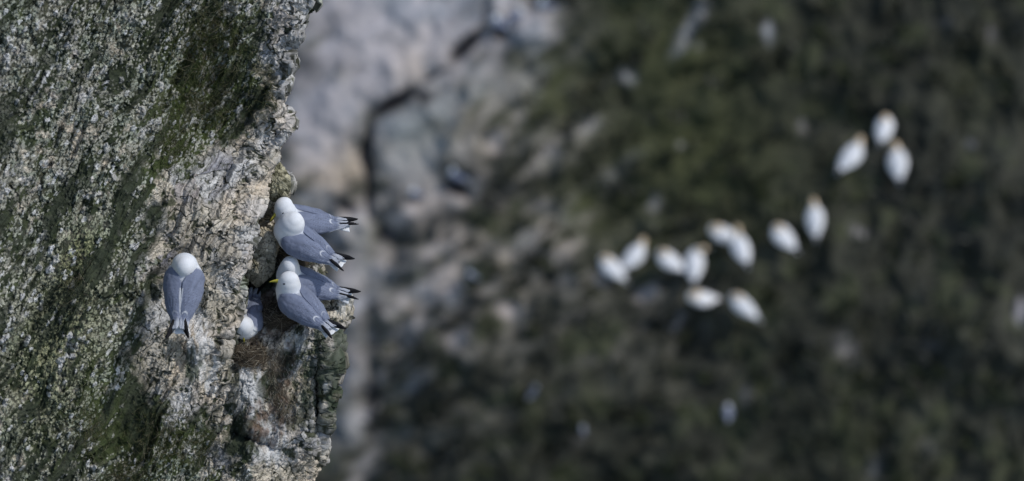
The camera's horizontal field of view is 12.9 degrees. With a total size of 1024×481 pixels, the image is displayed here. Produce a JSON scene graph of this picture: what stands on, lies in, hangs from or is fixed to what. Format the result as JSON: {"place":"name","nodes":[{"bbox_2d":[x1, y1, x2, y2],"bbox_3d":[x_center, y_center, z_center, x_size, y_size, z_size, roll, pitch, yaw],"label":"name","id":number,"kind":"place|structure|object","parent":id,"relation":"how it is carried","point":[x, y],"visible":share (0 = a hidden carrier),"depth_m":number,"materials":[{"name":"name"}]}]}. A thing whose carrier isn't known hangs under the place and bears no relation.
{"place":"outdoors","nodes":[
{"label":"outdoors","id":0,"kind":"place"},
{"bbox_2d":[0,0,322,480],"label":"cliff face","id":1,"kind":"object","parent":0,"point":[77,153],"visible":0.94,"depth_m":19.53},
{"bbox_2d":[53,0,283,480],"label":"grass","id":2,"kind":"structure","parent":1,"relation":"on","point":[217,39],"depth_m":19.78,"materials":[{"name":"grass"}]},
{"bbox_2d":[163,253,204,338],"bbox_3d":[-1.411,0.242,19.434,0.179,0.195,0.393,2,62,3],"label":"kittiwake","id":3,"kind":"object","parent":1,"relation":"on","point":[183,283],"visible":1,"depth_m":19.41,"materials":[{"name":"grey"}]},
{"bbox_2d":[204,151,354,480],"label":"cliff buttress","id":4,"kind":"structure","parent":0,"point":[251,446],"depth_m":20.05,"materials":[{"name":"grey stone"}]},
{"bbox_2d":[229,331,275,382],"bbox_3d":[-1.158,0.473,20.017,0.293,0.199,0.305,0,38,0],"label":"nest","id":5,"kind":"object","parent":4,"relation":"on","point":[249,356],"visible":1,"depth_m":19.97,"materials":[{"name":"plant"}]},
{"bbox_2d":[237,282,262,340],"bbox_3d":[-1.163,0.307,20.109,0.152,0.162,0.340,5,48,6],"label":"kittiwake","id":6,"kind":"object","parent":5,"relation":"on","point":[251,323],"visible":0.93,"depth_m":20.03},
{"bbox_2d":[245,252,275,287],"bbox_3d":[-1.123,0.117,20.144,0.161,0.191,0.172,-4,27,-6],"label":"boulder","id":7,"kind":"object","parent":4,"relation":"on","point":[258,274],"visible":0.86,"depth_m":20.09,"materials":[{"name":"grey stone"}]},
{"bbox_2d":[254,226,278,257],"bbox_3d":[-1.093,0.017,20.116,0.138,0.158,0.138,15,41,19],"label":"boulder","id":8,"kind":"object","parent":4,"relation":"on","point":[268,243],"visible":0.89,"depth_m":20.06,"materials":[{"name":"grey stone"}]},
{"bbox_2d":[246,339,308,436],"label":"dead grass","id":9,"kind":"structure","parent":4,"relation":"on","point":[281,393],"depth_m":20.03,"materials":[{"name":"plant"}]},
{"bbox_2d":[268,162,290,201],"bbox_3d":[-1.037,-0.260,20.139,0.118,0.206,0.154,5,30,18],"label":"boulder","id":10,"kind":"object","parent":4,"relation":"on","point":[280,185],"visible":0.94,"depth_m":20.09,"materials":[{"name":"beige stone"}]},
{"bbox_2d":[256,296,306,335],"bbox_3d":[-1.013,0.332,20.096,0.344,0.165,0.281,0,38,0],"label":"nest","id":11,"kind":"object","parent":4,"relation":"on","point":[273,316],"visible":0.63,"depth_m":20.05,"materials":[{"name":"plant"}]},
{"bbox_2d":[270,271,345,338],"bbox_3d":[-0.889,0.294,19.924,0.383,0.213,0.173,37,50,27],"label":"kittiwake","id":12,"kind":"object","parent":11,"relation":"on","point":[299,302],"visible":1,"depth_m":19.91,"materials":[{"name":"grey"}]},
{"bbox_2d":[276,256,360,303],"bbox_3d":[-0.855,0.189,20.055,0.381,0.212,0.174,12,39,3],"label":"kittiwake","id":13,"kind":"object","parent":11,"relation":"on","point":[321,287],"visible":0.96,"depth_m":20.03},
{"bbox_2d":[270,246,313,273],"bbox_3d":[-0.965,0.070,20.147,0.259,0.174,0.229,0,38,0],"label":"nest","id":14,"kind":"object","parent":4,"relation":"on","point":[282,254],"visible":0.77,"depth_m":20.12,"materials":[{"name":"plant"}]},
{"bbox_2d":[273,211,354,270],"bbox_3d":[-0.876,0.012,19.988,0.386,0.219,0.172,26,44,18],"label":"kittiwake","id":15,"kind":"object","parent":14,"relation":"on","point":[296,237],"visible":1,"depth_m":19.96,"materials":[{"name":"grey"}]},
{"bbox_2d":[270,197,358,234],"bbox_3d":[-0.877,-0.100,20.145,0.402,0.204,0.174,1,37,-11],"label":"kittiwake","id":16,"kind":"object","parent":14,"relation":"on","point":[319,221],"visible":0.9,"depth_m":20.11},
{"bbox_2d":[280,0,1023,480],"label":"slope","id":17,"kind":"structure","parent":0,"point":[392,102],"depth_m":59.98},
{"bbox_2d":[410,188,426,196],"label":"kittiwake","id":18,"kind":"object","parent":17,"relation":"on","point":[414,192],"visible":1,"depth_m":60.01,"materials":[{"name":"grey"}]},
{"bbox_2d":[449,167,471,181],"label":"kittiwake","id":19,"kind":"object","parent":17,"relation":"on","point":[454,174],"visible":1,"depth_m":59.97,"materials":[{"name":"grey"}]},
{"bbox_2d":[467,271,481,280],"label":"kittiwake","id":20,"kind":"object","parent":17,"relation":"on","point":[471,274],"visible":1,"depth_m":59.51,"materials":[{"name":"grey"}]},
{"bbox_2d":[490,14,513,30],"bbox_3d":[-0.135,-2.893,60.577,0.337,0.191,0.150,26,44,18],"label":"kittiwake","id":21,"kind":"object","parent":17,"relation":"on","point":[496,21],"visible":1,"depth_m":60.55,"materials":[{"name":"grey"}]},
{"bbox_2d":[503,6,523,22],"bbox_3d":[0.010,-2.999,60.686,0.332,0.185,0.152,-26,44,-18],"label":"kittiwake","id":22,"kind":"object","parent":17,"relation":"on","point":[518,14],"visible":1,"depth_m":60.66,"materials":[{"name":"grey"}]},
{"bbox_2d":[526,385,537,399],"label":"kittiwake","id":23,"kind":"object","parent":17,"relation":"on","point":[534,390],"visible":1,"depth_m":59.16,"materials":[{"name":"grey"}]},
{"bbox_2d":[538,0,559,9],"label":"kittiwake","id":24,"kind":"object","parent":17,"relation":"on","point":[544,4],"visible":1,"depth_m":60.75,"materials":[{"name":"grey"}]},
{"bbox_2d":[580,425,585,434],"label":"kittiwake","id":25,"kind":"object","parent":17,"relation":"on","point":[582,429],"visible":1,"depth_m":59.24,"materials":[{"name":"grey"}]},
{"bbox_2d":[599,255,629,283],"bbox_3d":[1.348,0.393,59.679,0.515,0.321,0.249,36,50,22],"label":"gannet","id":26,"kind":"object","parent":17,"relation":"on","point":[610,266],"visible":1,"depth_m":59.61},
{"bbox_2d":[621,237,645,270],"bbox_3d":[1.609,0.210,59.785,0.246,0.321,0.616,29,56,32],"label":"gannet","id":27,"kind":"object","parent":17,"relation":"on","point":[634,256],"visible":1,"depth_m":59.71,"materials":[{"name":"white"}]},
{"bbox_2d":[656,249,687,272],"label":"gannet","id":28,"kind":"object","parent":17,"relation":"on","point":[668,259],"visible":1,"depth_m":59.49,"materials":[{"name":"white"}]},
{"bbox_2d":[361,0,1023,480],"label":"clifftop vegetation","id":29,"kind":"object","parent":17,"relation":"on","point":[529,258],"visible":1,"depth_m":59.74,"materials":[{"name":"grass"}]},
{"bbox_2d":[685,246,709,286],"bbox_3d":[2.380,0.299,59.518,0.279,0.368,0.506,18,41,21],"label":"gannet","id":30,"kind":"object","parent":17,"relation":"on","point":[694,260],"visible":1,"depth_m":59.49,"materials":[{"name":"white"}]},
{"bbox_2d":[687,290,722,310],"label":"gannet","id":31,"kind":"object","parent":17,"relation":"on","point":[700,298],"visible":1,"depth_m":59.38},
{"bbox_2d":[709,224,746,245],"bbox_3d":[2.846,-0.060,59.768,0.546,0.321,0.260,12,39,3],"label":"gannet","id":32,"kind":"object","parent":17,"relation":"on","point":[721,233],"visible":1,"depth_m":59.67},
{"bbox_2d":[723,404,732,421],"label":"kittiwake","id":33,"kind":"object","parent":17,"relation":"on","point":[728,411],"visible":1,"depth_m":59.44,"materials":[{"name":"grey"}]},
{"bbox_2d":[731,225,750,267],"bbox_3d":[3.003,0.090,59.486,0.236,0.392,0.630,-10,45,-13],"label":"gannet","id":34,"kind":"object","parent":17,"relation":"on","point":[740,247],"visible":1,"depth_m":59.45,"materials":[{"name":"white"}]},
{"bbox_2d":[730,293,762,321],"bbox_3d":[3.059,0.888,59.281,0.544,0.321,0.231,35,49,20],"label":"gannet","id":35,"kind":"object","parent":17,"relation":"on","point":[742,305],"visible":1,"depth_m":59.22,"materials":[{"name":"white"}]},
{"bbox_2d":[772,224,799,252],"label":"gannet","id":36,"kind":"object","parent":17,"relation":"on","point":[782,235],"visible":1,"depth_m":59.52,"materials":[{"name":"white"}]},
{"bbox_2d":[806,196,823,241],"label":"gannet","id":37,"kind":"object","parent":17,"relation":"on","point":[814,218],"visible":1,"depth_m":59.60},
{"bbox_2d":[835,136,863,174],"bbox_3d":[4.482,-1.109,60.032,0.267,0.321,0.679,27,56,30],"label":"gannet","id":38,"kind":"object","parent":17,"relation":"on","point":[851,155],"visible":1,"depth_m":59.95,"materials":[{"name":"white"}]},
{"bbox_2d":[875,114,893,146],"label":"gannet","id":39,"kind":"object","parent":17,"relation":"on","point":[884,128],"visible":1,"depth_m":60.01,"materials":[{"name":"white"}]},
{"bbox_2d":[887,140,907,184],"bbox_3d":[5.098,-1.031,60.108,0.266,0.321,0.614,-2,62,-3],"label":"gannet","id":40,"kind":"object","parent":17,"relation":"on","point":[897,162],"visible":1,"depth_m":60.03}
]}

